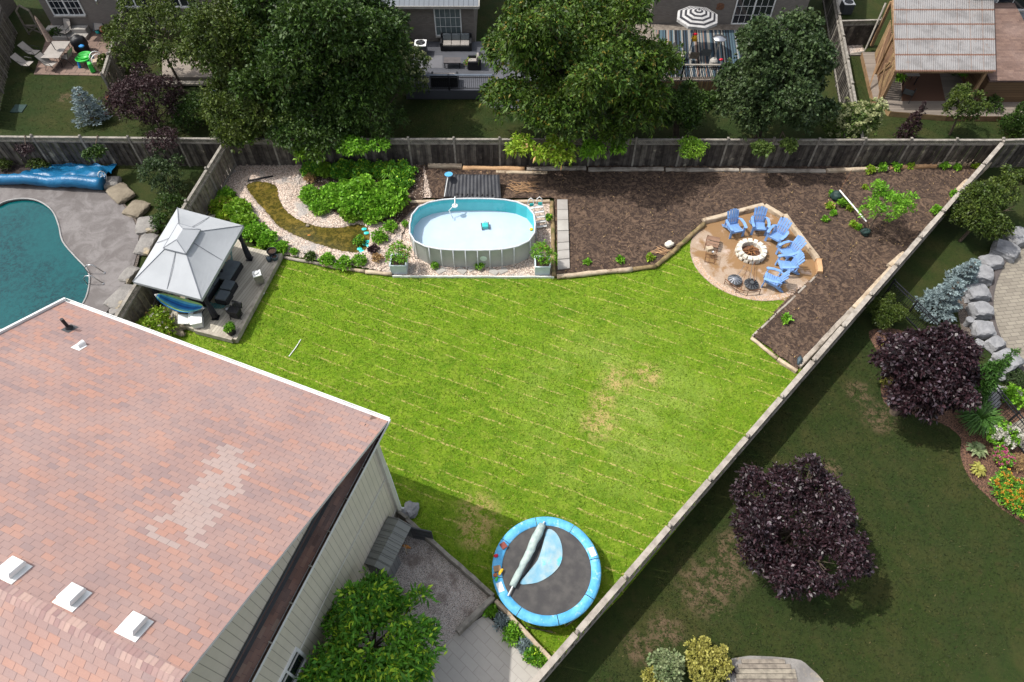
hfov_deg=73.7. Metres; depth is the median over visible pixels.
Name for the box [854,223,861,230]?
weed
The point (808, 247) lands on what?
landscape timber
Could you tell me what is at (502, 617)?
bush
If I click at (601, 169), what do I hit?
landscape timber
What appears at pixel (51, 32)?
bush
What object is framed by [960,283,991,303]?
boulder
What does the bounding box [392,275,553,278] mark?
edging board
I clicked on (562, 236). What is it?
path slab
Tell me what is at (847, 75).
board fence
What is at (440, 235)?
frame pool
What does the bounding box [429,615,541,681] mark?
slab patio
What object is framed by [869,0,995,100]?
pavilion
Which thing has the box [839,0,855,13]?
air conditioner
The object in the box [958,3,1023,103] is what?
lean to shed
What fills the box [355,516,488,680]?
gravel yard
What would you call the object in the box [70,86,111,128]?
blue spruce
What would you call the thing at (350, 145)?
overhanging bough
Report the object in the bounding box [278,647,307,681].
window
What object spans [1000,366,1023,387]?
bush
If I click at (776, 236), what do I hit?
adirondack chair
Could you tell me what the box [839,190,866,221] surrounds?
stake pole
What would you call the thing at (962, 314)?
pebble strip
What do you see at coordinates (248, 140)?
overhanging bough
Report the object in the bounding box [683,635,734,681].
shrub
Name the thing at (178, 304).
hammock
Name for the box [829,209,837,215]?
weed
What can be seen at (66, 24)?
sling chair
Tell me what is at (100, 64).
bush
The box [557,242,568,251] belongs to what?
path slab
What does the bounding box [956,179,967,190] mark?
landscape timber
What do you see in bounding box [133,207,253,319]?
gazebo
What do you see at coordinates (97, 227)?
pool deck
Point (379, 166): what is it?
bush
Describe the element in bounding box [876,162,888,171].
weed
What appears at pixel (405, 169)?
bush
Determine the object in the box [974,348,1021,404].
weeping conifer
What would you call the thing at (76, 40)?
covered grill
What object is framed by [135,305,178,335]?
shrub
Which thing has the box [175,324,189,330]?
rock
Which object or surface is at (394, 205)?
bush
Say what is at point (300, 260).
landscape timber
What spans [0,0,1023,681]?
ground
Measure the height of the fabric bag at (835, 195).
0.496 m
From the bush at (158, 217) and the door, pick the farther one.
the bush at (158, 217)
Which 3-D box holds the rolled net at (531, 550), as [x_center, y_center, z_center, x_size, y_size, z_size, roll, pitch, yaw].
[0.542,7.494,23.613,0.382,0.323,2.890,21,57,14]
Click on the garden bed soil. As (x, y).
(665, 219)
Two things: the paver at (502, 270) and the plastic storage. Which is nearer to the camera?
the plastic storage
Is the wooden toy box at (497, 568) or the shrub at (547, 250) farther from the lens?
the shrub at (547, 250)
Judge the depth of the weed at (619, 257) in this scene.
32.80 m
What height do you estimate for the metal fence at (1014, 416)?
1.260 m
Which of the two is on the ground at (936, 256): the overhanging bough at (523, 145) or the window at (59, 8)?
the overhanging bough at (523, 145)
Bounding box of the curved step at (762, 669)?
[726,656,822,681]
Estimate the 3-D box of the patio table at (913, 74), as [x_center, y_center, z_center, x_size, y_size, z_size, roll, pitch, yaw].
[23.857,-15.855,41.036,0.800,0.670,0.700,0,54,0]
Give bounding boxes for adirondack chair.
[722,208,747,238]
[749,206,770,235]
[761,267,790,292]
[764,217,791,247]
[775,235,806,260]
[775,251,804,275]
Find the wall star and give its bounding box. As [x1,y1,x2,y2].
[716,3,723,9]
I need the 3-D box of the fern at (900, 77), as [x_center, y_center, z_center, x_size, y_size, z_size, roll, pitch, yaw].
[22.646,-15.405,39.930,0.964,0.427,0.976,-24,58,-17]
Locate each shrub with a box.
[98,61,188,128]
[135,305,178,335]
[166,90,221,132]
[385,240,411,263]
[529,239,557,265]
[640,665,664,681]
[645,646,684,681]
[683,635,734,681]
[866,291,909,329]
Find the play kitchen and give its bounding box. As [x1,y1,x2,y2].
[87,51,102,72]
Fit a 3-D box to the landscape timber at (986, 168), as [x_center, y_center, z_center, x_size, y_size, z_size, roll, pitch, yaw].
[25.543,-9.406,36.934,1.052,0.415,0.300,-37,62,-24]
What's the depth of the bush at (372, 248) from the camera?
33.15 m
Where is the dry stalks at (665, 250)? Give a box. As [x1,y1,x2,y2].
[650,246,674,254]
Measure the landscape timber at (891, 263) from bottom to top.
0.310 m
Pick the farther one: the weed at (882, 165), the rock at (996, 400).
the weed at (882, 165)
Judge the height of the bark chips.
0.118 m
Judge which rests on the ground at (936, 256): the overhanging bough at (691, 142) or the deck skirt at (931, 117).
the overhanging bough at (691, 142)
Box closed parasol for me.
[34,16,55,49]
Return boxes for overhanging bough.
[13,135,34,156]
[80,135,107,162]
[142,125,178,153]
[233,133,254,147]
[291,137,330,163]
[334,133,368,156]
[365,135,390,152]
[503,130,536,157]
[529,133,580,168]
[577,133,607,163]
[608,142,627,156]
[675,135,709,161]
[749,134,774,158]
[777,131,798,154]
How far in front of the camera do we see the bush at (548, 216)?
34.55 m
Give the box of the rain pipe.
[851,3,886,53]
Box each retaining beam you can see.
[398,511,407,520]
[403,518,494,596]
[455,595,495,635]
[494,599,550,659]
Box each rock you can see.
[172,329,185,336]
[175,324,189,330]
[401,501,418,518]
[975,338,983,347]
[987,394,1000,408]
[992,385,1005,398]
[998,372,1007,381]
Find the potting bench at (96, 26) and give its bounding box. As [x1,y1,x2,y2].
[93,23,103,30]
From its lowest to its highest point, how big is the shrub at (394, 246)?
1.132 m
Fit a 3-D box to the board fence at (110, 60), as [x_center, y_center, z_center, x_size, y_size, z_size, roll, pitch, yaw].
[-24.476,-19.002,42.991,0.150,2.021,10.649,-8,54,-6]
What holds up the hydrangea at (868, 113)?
on the ground at (936, 256)
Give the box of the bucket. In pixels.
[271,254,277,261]
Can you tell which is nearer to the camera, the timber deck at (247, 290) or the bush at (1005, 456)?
the bush at (1005, 456)
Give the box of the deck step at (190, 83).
[166,81,213,85]
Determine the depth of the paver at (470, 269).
32.73 m
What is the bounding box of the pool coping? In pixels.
[0,198,90,329]
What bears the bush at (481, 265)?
on the pool gravel at (530, 266)
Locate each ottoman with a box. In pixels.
[215,289,233,304]
[220,279,238,294]
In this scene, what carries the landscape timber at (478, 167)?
on the ground at (936, 256)
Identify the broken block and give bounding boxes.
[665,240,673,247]
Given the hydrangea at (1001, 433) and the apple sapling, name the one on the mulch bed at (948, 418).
the hydrangea at (1001, 433)
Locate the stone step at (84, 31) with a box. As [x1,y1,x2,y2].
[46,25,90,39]
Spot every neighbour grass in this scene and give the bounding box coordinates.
[0,74,133,132]
[398,99,499,135]
[593,322,1023,681]
[841,51,1023,137]
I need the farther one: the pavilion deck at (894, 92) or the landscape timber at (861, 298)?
the pavilion deck at (894, 92)
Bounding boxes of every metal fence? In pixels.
[882,279,940,328]
[977,363,1023,452]
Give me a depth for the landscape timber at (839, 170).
36.74 m
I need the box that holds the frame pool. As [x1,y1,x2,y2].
[409,198,536,269]
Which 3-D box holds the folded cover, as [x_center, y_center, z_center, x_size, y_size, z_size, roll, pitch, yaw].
[1.191,7.621,23.652,0.948,0.082,2.207,23,57,16]
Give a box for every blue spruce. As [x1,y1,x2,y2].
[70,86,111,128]
[913,277,965,324]
[943,258,981,294]
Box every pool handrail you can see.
[83,275,104,284]
[84,264,105,273]
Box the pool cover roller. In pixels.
[0,163,116,189]
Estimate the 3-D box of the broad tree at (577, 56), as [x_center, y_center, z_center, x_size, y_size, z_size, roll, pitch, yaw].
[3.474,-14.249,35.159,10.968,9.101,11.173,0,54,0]
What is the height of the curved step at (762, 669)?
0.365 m
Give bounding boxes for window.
[46,0,86,16]
[117,0,151,8]
[168,0,197,8]
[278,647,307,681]
[433,9,461,37]
[731,0,775,23]
[996,0,1023,11]
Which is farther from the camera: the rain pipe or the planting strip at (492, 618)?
the rain pipe
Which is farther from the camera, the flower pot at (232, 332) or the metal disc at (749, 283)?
the metal disc at (749, 283)
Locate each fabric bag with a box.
[829,190,841,201]
[860,228,870,236]
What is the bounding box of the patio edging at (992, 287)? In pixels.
[988,260,1023,371]
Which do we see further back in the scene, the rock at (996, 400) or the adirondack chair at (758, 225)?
the adirondack chair at (758, 225)
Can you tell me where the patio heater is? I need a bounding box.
[708,34,725,69]
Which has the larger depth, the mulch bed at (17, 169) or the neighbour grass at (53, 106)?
the neighbour grass at (53, 106)
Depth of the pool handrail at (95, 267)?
32.25 m
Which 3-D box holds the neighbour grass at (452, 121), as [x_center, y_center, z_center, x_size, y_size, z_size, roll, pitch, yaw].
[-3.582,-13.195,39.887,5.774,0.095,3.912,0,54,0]
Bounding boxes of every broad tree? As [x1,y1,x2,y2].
[173,0,295,110]
[194,69,304,152]
[225,0,413,125]
[258,77,370,163]
[330,63,415,139]
[475,0,686,150]
[648,78,723,142]
[706,5,842,141]
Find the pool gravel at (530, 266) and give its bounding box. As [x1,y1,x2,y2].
[394,204,551,275]
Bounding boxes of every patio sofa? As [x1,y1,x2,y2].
[188,269,222,306]
[218,260,243,283]
[430,71,458,86]
[440,33,471,50]
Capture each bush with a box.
[0,157,12,171]
[25,158,51,168]
[47,26,63,36]
[95,53,121,71]
[99,20,113,37]
[132,145,189,196]
[148,212,167,232]
[154,191,185,216]
[208,195,233,215]
[214,207,230,220]
[215,185,236,197]
[221,196,252,219]
[230,212,259,227]
[241,219,268,241]
[254,228,277,248]
[268,240,289,254]
[288,247,299,255]
[297,184,322,205]
[299,160,320,176]
[303,173,316,182]
[303,250,316,261]
[307,196,330,216]
[315,161,331,178]
[317,251,335,266]
[320,178,352,209]
[327,157,354,180]
[333,254,351,271]
[335,173,393,215]
[337,208,361,223]
[348,158,374,178]
[351,253,367,266]
[352,234,365,246]
[359,205,385,224]
[367,244,380,252]
[370,182,410,217]
[371,159,396,180]
[371,227,387,244]
[372,252,383,262]
[383,219,397,232]
[388,158,417,178]
[388,174,414,188]
[401,220,408,226]
[430,262,438,269]
[473,262,484,270]
[482,603,497,617]
[492,610,510,631]
[500,618,527,647]
[515,634,532,654]
[521,644,543,666]
[531,650,551,666]
[544,213,552,220]
[880,378,891,386]
[981,93,1005,113]
[987,466,1023,509]
[991,445,1016,466]
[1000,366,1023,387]
[1000,382,1023,409]
[1001,487,1023,518]
[1011,453,1023,472]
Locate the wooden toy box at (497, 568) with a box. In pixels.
[493,565,500,572]
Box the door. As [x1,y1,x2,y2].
[411,527,433,540]
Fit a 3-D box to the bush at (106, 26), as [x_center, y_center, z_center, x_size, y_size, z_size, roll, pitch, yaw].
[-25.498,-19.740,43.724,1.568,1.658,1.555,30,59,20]
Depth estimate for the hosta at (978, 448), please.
26.90 m
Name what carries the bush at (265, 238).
on the pebble ground at (280, 180)
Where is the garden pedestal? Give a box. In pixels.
[963,316,973,326]
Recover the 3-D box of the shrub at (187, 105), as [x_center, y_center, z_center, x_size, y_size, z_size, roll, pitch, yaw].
[-17.931,-13.080,38.832,3.326,1.746,3.186,0,54,0]
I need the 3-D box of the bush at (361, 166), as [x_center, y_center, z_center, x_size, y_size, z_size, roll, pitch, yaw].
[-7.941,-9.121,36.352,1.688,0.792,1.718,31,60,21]
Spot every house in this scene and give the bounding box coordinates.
[0,0,16,22]
[0,298,403,681]
[38,0,274,31]
[383,0,479,44]
[645,0,809,32]
[994,0,1023,19]
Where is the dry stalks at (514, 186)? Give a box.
[507,180,539,193]
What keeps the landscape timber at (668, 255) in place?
on the lawn at (495, 324)
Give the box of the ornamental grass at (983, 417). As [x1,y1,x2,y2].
[954,397,1008,437]
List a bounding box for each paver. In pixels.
[435,267,445,274]
[456,267,466,274]
[467,267,475,271]
[488,268,498,275]
[497,267,507,273]
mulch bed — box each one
[0,165,105,176]
[869,328,1023,523]
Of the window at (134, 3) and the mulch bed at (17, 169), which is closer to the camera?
the mulch bed at (17, 169)
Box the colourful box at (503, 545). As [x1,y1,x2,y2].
[499,542,507,549]
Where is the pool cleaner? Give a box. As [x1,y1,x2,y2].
[481,221,489,229]
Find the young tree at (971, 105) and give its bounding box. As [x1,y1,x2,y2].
[941,82,994,134]
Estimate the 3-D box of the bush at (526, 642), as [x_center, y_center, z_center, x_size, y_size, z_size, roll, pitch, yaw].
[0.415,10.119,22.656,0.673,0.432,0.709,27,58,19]
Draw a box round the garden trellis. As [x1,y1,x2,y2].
[15,4,42,34]
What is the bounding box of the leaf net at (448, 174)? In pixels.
[444,172,452,196]
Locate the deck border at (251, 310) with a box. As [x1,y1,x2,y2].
[194,253,282,342]
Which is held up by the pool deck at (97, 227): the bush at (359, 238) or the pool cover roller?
the pool cover roller
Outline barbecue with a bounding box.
[223,300,242,319]
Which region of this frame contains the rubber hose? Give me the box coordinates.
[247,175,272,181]
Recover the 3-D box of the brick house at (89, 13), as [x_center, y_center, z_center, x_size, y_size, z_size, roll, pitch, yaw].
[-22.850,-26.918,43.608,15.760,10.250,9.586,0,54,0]
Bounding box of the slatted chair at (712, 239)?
[704,235,719,249]
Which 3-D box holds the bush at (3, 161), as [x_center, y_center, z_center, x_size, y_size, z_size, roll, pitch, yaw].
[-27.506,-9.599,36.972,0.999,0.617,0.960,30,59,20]
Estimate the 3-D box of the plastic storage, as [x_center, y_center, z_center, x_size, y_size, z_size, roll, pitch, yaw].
[-14.294,-0.922,30.391,1.069,0.375,0.844,-12,55,-8]
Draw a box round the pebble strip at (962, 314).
[958,296,971,335]
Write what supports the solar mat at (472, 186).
on the ground at (936, 256)
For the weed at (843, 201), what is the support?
on the garden bed soil
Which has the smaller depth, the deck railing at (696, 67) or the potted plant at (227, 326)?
the potted plant at (227, 326)
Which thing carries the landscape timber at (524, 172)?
on the ground at (936, 256)
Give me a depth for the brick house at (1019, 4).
42.00 m
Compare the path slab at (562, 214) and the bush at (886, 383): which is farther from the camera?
the path slab at (562, 214)
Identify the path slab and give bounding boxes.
[557,199,568,230]
[557,231,568,243]
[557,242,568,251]
[557,250,568,259]
[558,259,569,269]
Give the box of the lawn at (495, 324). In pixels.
[171,240,802,655]
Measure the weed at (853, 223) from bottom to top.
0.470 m
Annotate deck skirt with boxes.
[662,81,717,90]
[860,53,1007,120]
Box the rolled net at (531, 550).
[507,521,545,595]
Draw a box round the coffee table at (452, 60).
[443,57,460,67]
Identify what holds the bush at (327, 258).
on the pebble ground at (280, 180)
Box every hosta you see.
[966,441,988,458]
[969,461,986,477]
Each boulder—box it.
[103,176,121,190]
[103,284,132,308]
[105,182,135,203]
[109,308,117,314]
[118,266,139,283]
[122,200,150,218]
[133,233,158,255]
[135,216,160,234]
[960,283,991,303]
[965,301,993,319]
[969,320,996,339]
[970,264,993,286]
[976,254,1004,270]
[983,335,1005,353]
[989,239,1020,263]
[990,348,1023,373]
[1003,226,1023,246]
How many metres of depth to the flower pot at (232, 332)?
29.99 m
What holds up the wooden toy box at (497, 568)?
on the trampoline
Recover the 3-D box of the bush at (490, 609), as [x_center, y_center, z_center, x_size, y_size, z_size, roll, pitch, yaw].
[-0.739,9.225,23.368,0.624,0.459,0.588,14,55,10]
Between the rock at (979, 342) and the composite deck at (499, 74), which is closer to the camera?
the rock at (979, 342)
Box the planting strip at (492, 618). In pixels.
[477,608,523,647]
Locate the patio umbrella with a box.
[677,6,717,50]
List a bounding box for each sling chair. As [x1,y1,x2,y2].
[10,52,38,71]
[17,41,41,55]
[34,52,61,72]
[57,18,71,40]
[59,47,74,65]
[673,40,686,63]
[687,51,699,59]
[699,49,711,63]
[899,85,916,103]
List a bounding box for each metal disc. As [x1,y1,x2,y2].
[728,274,741,284]
[744,278,758,288]
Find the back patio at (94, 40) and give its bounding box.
[34,24,121,75]
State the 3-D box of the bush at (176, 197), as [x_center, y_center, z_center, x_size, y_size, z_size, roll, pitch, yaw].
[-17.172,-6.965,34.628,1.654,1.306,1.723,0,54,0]
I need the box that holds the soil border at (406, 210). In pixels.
[308,165,423,223]
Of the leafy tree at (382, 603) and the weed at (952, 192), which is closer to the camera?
the leafy tree at (382, 603)
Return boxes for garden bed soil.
[425,162,977,368]
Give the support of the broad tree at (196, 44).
on the ground at (936, 256)
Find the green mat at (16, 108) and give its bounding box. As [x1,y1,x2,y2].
[10,104,26,112]
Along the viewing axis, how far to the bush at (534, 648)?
22.36 m
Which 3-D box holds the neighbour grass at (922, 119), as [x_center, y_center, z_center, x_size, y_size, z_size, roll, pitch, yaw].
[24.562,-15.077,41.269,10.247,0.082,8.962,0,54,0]
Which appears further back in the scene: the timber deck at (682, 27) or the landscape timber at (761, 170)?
the timber deck at (682, 27)
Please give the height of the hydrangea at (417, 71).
3.280 m
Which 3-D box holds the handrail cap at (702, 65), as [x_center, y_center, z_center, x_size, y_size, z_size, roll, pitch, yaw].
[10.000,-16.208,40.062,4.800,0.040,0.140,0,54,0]
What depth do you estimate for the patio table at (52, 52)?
42.64 m
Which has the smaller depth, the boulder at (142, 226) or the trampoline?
the trampoline
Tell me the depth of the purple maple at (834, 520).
22.11 m
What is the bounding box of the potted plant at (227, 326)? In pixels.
[223,321,234,332]
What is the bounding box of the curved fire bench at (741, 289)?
[724,279,760,295]
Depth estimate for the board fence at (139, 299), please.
33.90 m
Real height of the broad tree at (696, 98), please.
3.487 m
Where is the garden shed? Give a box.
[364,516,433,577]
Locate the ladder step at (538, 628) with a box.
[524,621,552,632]
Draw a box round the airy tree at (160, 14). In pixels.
[99,0,186,87]
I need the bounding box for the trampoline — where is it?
[492,517,600,626]
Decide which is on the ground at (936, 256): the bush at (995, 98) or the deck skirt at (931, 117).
the bush at (995, 98)
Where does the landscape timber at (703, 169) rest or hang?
on the ground at (936, 256)
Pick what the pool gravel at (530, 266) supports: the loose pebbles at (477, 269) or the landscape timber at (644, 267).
the loose pebbles at (477, 269)
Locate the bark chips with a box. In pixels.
[431,165,954,356]
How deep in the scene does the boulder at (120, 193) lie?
35.59 m
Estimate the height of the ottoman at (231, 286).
0.420 m
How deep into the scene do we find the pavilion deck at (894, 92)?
40.28 m
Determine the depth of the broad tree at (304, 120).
34.66 m
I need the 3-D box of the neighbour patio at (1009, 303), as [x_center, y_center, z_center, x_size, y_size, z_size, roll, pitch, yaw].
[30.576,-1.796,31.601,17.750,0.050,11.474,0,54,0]
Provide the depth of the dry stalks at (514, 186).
35.96 m
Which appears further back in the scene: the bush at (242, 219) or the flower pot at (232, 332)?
the bush at (242, 219)
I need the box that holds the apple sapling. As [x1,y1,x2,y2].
[856,178,918,228]
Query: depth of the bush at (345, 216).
34.21 m
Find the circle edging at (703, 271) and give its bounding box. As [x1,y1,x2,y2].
[692,257,797,299]
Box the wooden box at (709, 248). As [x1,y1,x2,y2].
[706,245,713,251]
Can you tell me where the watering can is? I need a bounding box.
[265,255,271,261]
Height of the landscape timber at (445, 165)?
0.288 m
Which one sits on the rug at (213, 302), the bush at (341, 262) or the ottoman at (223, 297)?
the ottoman at (223, 297)
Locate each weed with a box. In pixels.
[582,258,591,265]
[615,254,624,263]
[645,252,655,261]
[780,312,793,324]
[821,215,830,222]
[824,201,835,208]
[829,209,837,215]
[836,197,848,206]
[845,203,853,211]
[848,219,857,227]
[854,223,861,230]
[865,164,877,173]
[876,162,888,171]
[891,161,902,171]
[906,162,915,169]
[930,204,942,214]
[937,161,951,169]
[949,188,956,196]
[953,163,961,170]
[970,162,980,168]
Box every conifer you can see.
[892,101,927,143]
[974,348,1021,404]
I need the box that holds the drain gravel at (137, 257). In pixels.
[102,190,140,283]
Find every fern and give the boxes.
[894,73,908,82]
[956,73,968,77]
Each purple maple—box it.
[728,452,877,601]
[867,319,985,425]
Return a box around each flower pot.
[223,325,235,335]
[266,247,276,256]
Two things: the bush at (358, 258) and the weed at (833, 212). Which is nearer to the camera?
the bush at (358, 258)
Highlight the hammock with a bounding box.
[154,293,204,313]
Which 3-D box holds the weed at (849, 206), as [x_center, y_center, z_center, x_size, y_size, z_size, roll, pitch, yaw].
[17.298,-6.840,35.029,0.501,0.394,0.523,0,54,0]
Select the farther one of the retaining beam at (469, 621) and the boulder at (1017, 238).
the boulder at (1017, 238)
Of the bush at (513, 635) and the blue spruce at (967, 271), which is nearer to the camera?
the bush at (513, 635)
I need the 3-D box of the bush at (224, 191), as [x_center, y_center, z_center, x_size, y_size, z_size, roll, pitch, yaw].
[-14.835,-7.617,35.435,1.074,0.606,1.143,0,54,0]
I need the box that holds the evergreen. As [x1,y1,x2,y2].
[996,101,1023,141]
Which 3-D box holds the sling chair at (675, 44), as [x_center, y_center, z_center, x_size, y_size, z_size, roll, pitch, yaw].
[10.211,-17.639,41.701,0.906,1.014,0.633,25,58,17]
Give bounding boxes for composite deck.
[406,41,494,99]
[495,60,530,79]
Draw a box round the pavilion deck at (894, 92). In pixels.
[862,52,1023,115]
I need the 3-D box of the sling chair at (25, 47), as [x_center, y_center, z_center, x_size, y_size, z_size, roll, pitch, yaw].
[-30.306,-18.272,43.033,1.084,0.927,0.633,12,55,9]
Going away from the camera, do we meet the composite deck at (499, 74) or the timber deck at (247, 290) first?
the timber deck at (247, 290)
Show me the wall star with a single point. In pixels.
(720, 6)
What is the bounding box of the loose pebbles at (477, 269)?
[393,204,550,275]
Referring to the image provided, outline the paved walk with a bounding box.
[1012,418,1023,453]
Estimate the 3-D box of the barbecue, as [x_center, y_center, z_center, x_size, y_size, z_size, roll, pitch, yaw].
[-12.407,-1.362,30.474,0.756,0.804,0.550,14,55,10]
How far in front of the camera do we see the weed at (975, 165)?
36.87 m
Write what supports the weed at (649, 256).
on the garden bed soil
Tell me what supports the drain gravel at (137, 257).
on the pool deck at (97, 227)
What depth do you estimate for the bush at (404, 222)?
34.30 m
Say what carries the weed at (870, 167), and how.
on the garden bed soil
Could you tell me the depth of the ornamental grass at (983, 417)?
27.26 m
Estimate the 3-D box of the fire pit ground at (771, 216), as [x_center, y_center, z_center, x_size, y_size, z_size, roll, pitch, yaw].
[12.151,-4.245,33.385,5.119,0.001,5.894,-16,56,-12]
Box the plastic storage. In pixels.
[178,312,203,328]
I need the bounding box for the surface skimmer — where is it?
[449,197,457,217]
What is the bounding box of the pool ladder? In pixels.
[527,196,547,227]
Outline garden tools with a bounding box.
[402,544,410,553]
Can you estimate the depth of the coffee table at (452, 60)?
41.55 m
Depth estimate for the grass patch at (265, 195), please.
34.36 m
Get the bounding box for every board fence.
[0,5,17,109]
[0,134,234,166]
[100,9,133,96]
[114,136,236,323]
[228,136,1005,166]
[530,140,1005,681]
[822,0,864,143]
[831,17,881,44]
[989,137,1023,167]
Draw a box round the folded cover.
[520,529,561,583]
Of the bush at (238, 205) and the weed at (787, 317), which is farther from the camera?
the bush at (238, 205)
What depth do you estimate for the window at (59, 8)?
43.93 m
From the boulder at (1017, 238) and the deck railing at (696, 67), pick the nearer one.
the boulder at (1017, 238)
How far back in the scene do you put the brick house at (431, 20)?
42.23 m
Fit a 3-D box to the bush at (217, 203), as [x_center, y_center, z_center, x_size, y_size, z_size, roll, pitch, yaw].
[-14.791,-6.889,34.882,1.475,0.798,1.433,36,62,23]
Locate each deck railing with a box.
[405,74,493,89]
[663,64,721,79]
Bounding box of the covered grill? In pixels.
[70,34,89,52]
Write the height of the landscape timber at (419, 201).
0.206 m
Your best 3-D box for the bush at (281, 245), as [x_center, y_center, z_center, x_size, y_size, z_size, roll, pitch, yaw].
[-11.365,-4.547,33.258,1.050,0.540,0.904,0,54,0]
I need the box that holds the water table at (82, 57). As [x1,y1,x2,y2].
[75,51,94,67]
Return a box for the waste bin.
[252,269,264,285]
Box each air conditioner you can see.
[414,40,427,55]
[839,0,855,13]
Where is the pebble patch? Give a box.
[847,45,863,53]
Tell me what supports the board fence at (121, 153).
on the ground at (936, 256)
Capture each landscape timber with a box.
[283,255,321,265]
[322,264,364,272]
[365,270,391,275]
[410,199,434,203]
[428,163,461,168]
[463,165,524,170]
[496,170,546,174]
[514,199,549,203]
[527,166,585,170]
[550,201,555,277]
[557,267,632,278]
[588,167,663,171]
[632,264,656,270]
[655,245,679,266]
[665,168,738,171]
[676,222,705,246]
[701,203,763,223]
[740,168,825,172]
[750,336,777,359]
[751,276,814,336]
[764,204,783,218]
[777,357,797,372]
[783,214,819,261]
[798,307,853,368]
[815,258,822,273]
[826,167,888,172]
[852,266,890,308]
[886,251,903,266]
[889,164,936,169]
[937,162,976,166]
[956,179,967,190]
[980,162,991,175]
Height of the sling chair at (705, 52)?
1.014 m
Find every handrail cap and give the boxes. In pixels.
[407,74,493,75]
[684,64,720,65]
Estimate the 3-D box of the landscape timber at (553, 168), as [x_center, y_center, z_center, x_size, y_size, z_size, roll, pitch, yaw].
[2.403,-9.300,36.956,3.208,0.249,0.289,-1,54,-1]
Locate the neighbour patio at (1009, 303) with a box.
[994,246,1023,365]
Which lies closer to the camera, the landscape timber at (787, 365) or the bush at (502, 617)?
the bush at (502, 617)
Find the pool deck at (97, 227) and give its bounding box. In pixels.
[0,184,138,312]
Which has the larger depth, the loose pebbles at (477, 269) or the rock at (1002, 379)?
the loose pebbles at (477, 269)
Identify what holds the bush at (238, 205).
on the soil border
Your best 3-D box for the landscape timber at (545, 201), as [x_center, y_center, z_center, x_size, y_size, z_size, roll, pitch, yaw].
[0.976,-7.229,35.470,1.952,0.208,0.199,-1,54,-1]
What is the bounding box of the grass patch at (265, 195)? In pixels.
[247,181,369,252]
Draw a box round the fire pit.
[735,238,766,263]
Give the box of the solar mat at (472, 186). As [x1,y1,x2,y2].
[444,174,500,198]
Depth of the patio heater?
40.20 m
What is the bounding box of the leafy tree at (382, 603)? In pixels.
[295,566,447,681]
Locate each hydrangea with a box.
[387,41,431,95]
[818,96,889,141]
[982,419,1023,449]
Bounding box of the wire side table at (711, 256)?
[704,250,717,262]
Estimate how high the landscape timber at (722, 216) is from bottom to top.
0.270 m
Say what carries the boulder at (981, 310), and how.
on the ground at (936, 256)
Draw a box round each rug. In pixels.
[171,251,235,308]
[419,55,442,67]
[656,30,741,76]
[902,73,944,100]
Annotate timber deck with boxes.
[161,215,278,340]
[162,48,212,80]
[631,24,744,90]
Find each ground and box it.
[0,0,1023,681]
[223,165,431,271]
[690,214,815,300]
[746,209,815,300]
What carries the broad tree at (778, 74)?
on the ground at (936, 256)
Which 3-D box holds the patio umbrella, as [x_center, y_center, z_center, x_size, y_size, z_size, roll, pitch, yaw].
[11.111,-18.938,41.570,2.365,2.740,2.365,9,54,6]
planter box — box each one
[389,254,408,274]
[534,255,550,274]
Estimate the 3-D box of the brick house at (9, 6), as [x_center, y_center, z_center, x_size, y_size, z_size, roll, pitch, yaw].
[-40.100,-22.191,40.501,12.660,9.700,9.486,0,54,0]
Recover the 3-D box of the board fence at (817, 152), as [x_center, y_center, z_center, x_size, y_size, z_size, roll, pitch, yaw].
[5.327,-10.035,36.421,40.803,2.071,0.157,0,54,0]
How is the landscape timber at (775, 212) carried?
on the fire pit ground at (771, 216)
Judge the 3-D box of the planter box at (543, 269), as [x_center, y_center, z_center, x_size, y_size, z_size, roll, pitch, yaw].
[1.439,-3.573,32.522,0.756,0.645,0.756,0,54,0]
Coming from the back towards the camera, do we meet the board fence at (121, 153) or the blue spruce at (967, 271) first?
the board fence at (121, 153)
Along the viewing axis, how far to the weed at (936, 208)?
34.66 m
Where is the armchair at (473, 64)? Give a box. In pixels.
[468,52,480,69]
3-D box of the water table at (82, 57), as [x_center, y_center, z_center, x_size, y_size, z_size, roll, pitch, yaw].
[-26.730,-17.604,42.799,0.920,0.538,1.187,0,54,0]
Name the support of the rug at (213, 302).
on the timber deck at (247, 290)
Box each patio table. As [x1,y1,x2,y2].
[41,41,69,66]
[902,73,919,84]
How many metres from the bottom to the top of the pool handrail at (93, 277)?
0.715 m
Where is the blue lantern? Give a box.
[797,355,802,364]
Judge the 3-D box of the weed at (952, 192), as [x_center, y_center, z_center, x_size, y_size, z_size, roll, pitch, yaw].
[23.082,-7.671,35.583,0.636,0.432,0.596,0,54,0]
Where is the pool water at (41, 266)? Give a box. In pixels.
[0,200,88,328]

